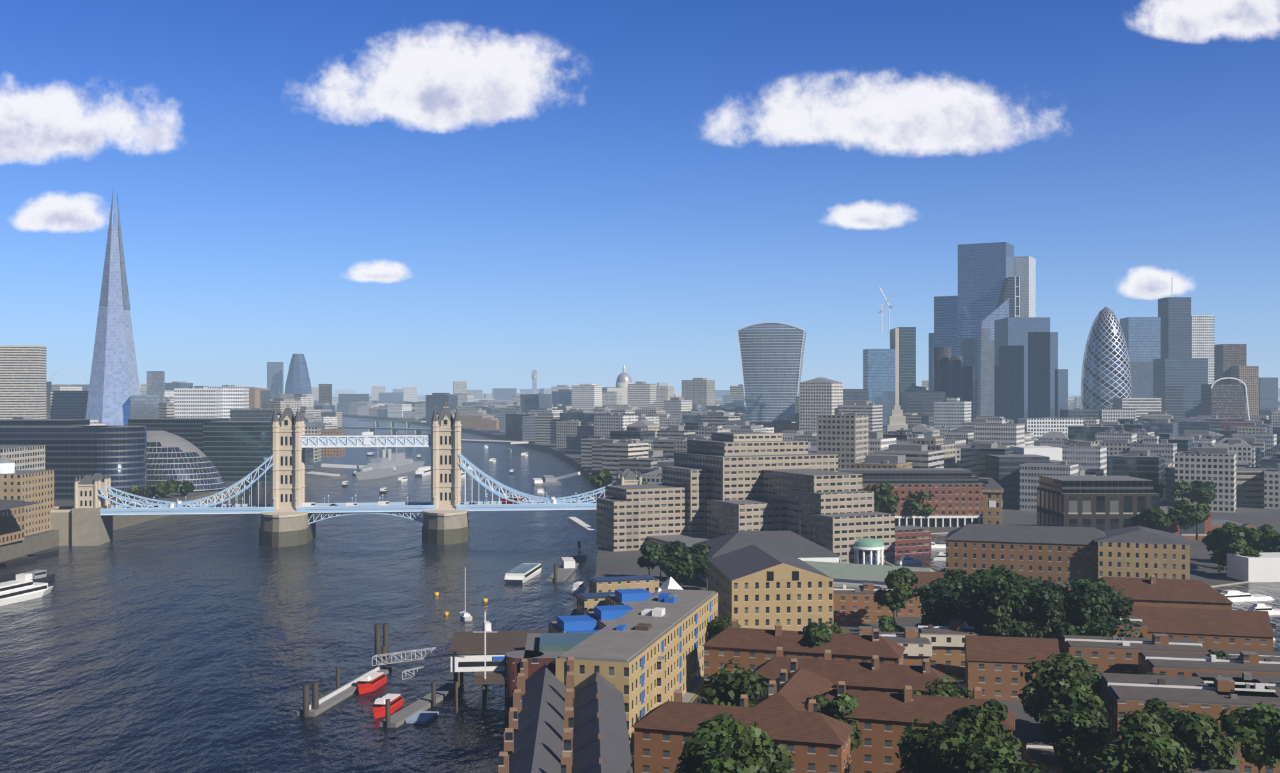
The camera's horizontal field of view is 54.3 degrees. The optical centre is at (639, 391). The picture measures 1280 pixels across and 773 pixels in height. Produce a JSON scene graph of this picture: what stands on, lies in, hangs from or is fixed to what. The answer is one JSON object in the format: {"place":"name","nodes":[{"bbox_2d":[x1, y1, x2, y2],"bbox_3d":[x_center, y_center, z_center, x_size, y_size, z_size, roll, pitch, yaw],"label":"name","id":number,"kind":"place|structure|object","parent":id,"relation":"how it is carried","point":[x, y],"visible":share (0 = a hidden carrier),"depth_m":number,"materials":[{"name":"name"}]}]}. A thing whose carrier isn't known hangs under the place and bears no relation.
{"place":"outdoors","nodes":[
{"label":"outdoors","id":0,"kind":"place"},
{"bbox_2d":[13,193,104,231],"bbox_3d":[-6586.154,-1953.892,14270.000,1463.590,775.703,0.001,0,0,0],"label":"cloud","id":1,"kind":"structure","parent":0,"point":[54,212],"depth_m":14270.00,"materials":[{"name":"white"}]},
{"bbox_2d":[0,80,176,163],"bbox_3d":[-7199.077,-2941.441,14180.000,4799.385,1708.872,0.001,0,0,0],"label":"cloud","id":2,"kind":"structure","parent":0,"point":[38,127],"depth_m":14180.00,"materials":[{"name":"white"}]},
{"bbox_2d":[0,417,598,772],"bbox_3d":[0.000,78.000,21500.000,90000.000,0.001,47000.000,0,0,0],"label":"water","id":3,"kind":"structure","parent":0,"point":[193,644],"depth_m":413.88,"materials":[{"name":"blue liquid"}]},
{"bbox_2d":[0,419,600,728],"bbox_3d":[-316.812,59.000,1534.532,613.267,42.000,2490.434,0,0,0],"label":"boats","id":4,"kind":"object","parent":3,"relation":"on","point":[25,586],"visible":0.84,"depth_m":467.53,"materials":[{"name":"white paint"}]},
{"bbox_2d":[349,261,407,282],"bbox_3d":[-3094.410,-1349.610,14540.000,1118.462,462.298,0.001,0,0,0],"label":"cloud","id":5,"kind":"structure","parent":0,"point":[383,272],"depth_m":14540.00,"materials":[{"name":"white"}]},
{"bbox_2d":[309,26,563,131],"bbox_3d":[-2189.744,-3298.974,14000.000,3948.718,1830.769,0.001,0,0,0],"label":"cloud","id":6,"kind":"structure","parent":0,"point":[444,80],"depth_m":14000.00,"materials":[{"name":"white"}]},
{"bbox_2d":[0,393,1279,769],"bbox_3d":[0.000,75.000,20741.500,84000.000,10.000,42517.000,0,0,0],"label":"ground","id":7,"kind":"structure","parent":0,"point":[1204,568],"depth_m":617.52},
{"bbox_2d":[0,189,344,545],"bbox_3d":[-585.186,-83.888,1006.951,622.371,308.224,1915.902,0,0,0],"label":"buildings","id":8,"kind":"structure","parent":7,"relation":"on","point":[212,438],"depth_m":960.00,"materials":[{"name":"grey glass"}]},
{"bbox_2d":[51,401,641,547],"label":"suspension bridge","id":9,"kind":"structure","parent":7,"relation":"on","point":[287,518],"depth_m":649.39,"materials":[{"name":"stone"}]},
{"bbox_2d":[126,497,595,508],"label":"vehicles","id":10,"kind":"object","parent":9,"relation":"on","point":[504,502],"visible":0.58,"depth_m":663.01,"materials":[{"name":"red"}]},
{"bbox_2d":[12,353,1279,512],"bbox_3d":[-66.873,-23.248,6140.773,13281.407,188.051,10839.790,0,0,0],"label":"city buildings","id":11,"kind":"structure","parent":7,"relation":"on","point":[645,431],"depth_m":1300.95,"materials":[{"name":"concrete"}]},
{"bbox_2d":[736,241,1278,440],"bbox_3d":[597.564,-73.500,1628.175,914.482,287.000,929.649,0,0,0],"label":"skyscrapers","id":12,"kind":"structure","parent":7,"relation":"on","point":[992,344],"depth_m":1743.85,"materials":[{"name":"blue glass"}]},
{"bbox_2d":[1080,306,1131,409],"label":"gherkin-shaped skyscraper","id":13,"kind":"structure","parent":7,"relation":"on","point":[1106,379],"depth_m":1725.88,"materials":[{"name":"blue glass"}]},
{"bbox_2d":[0,0,1279,393],"label":"sky","id":14,"kind":"structure","parent":0,"point":[601,228],"materials":[{"name":"blue"}]},
{"bbox_2d":[448,432,1279,772],"bbox_3d":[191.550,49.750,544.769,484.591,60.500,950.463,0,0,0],"label":"bank","id":15,"kind":"structure","parent":0,"point":[1135,642],"depth_m":300.66,"materials":[{"name":"brick"}]},
{"bbox_2d":[828,201,909,229],"bbox_3d":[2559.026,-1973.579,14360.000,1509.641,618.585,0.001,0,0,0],"label":"cloud","id":16,"kind":"structure","parent":0,"point":[862,215],"depth_m":14360.00,"materials":[{"name":"white"}]},
{"bbox_2d":[707,72,1046,154],"bbox_3d":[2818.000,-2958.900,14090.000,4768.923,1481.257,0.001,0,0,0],"label":"cloud","id":17,"kind":"structure","parent":0,"point":[930,116],"depth_m":14090.00,"materials":[{"name":"white"}]},
{"bbox_2d":[1120,266,1191,299],"bbox_3d":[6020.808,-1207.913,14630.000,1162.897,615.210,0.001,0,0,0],"label":"cloud","id":18,"kind":"structure","parent":0,"point":[1147,283],"depth_m":14630.00,"materials":[{"name":"white"}]},
{"bbox_2d":[1136,0,1279,42],"bbox_3d":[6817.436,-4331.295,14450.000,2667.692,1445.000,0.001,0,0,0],"label":"cloud","id":19,"kind":"structure","parent":0,"point":[1192,20],"depth_m":14450.00,"materials":[{"name":"white"}]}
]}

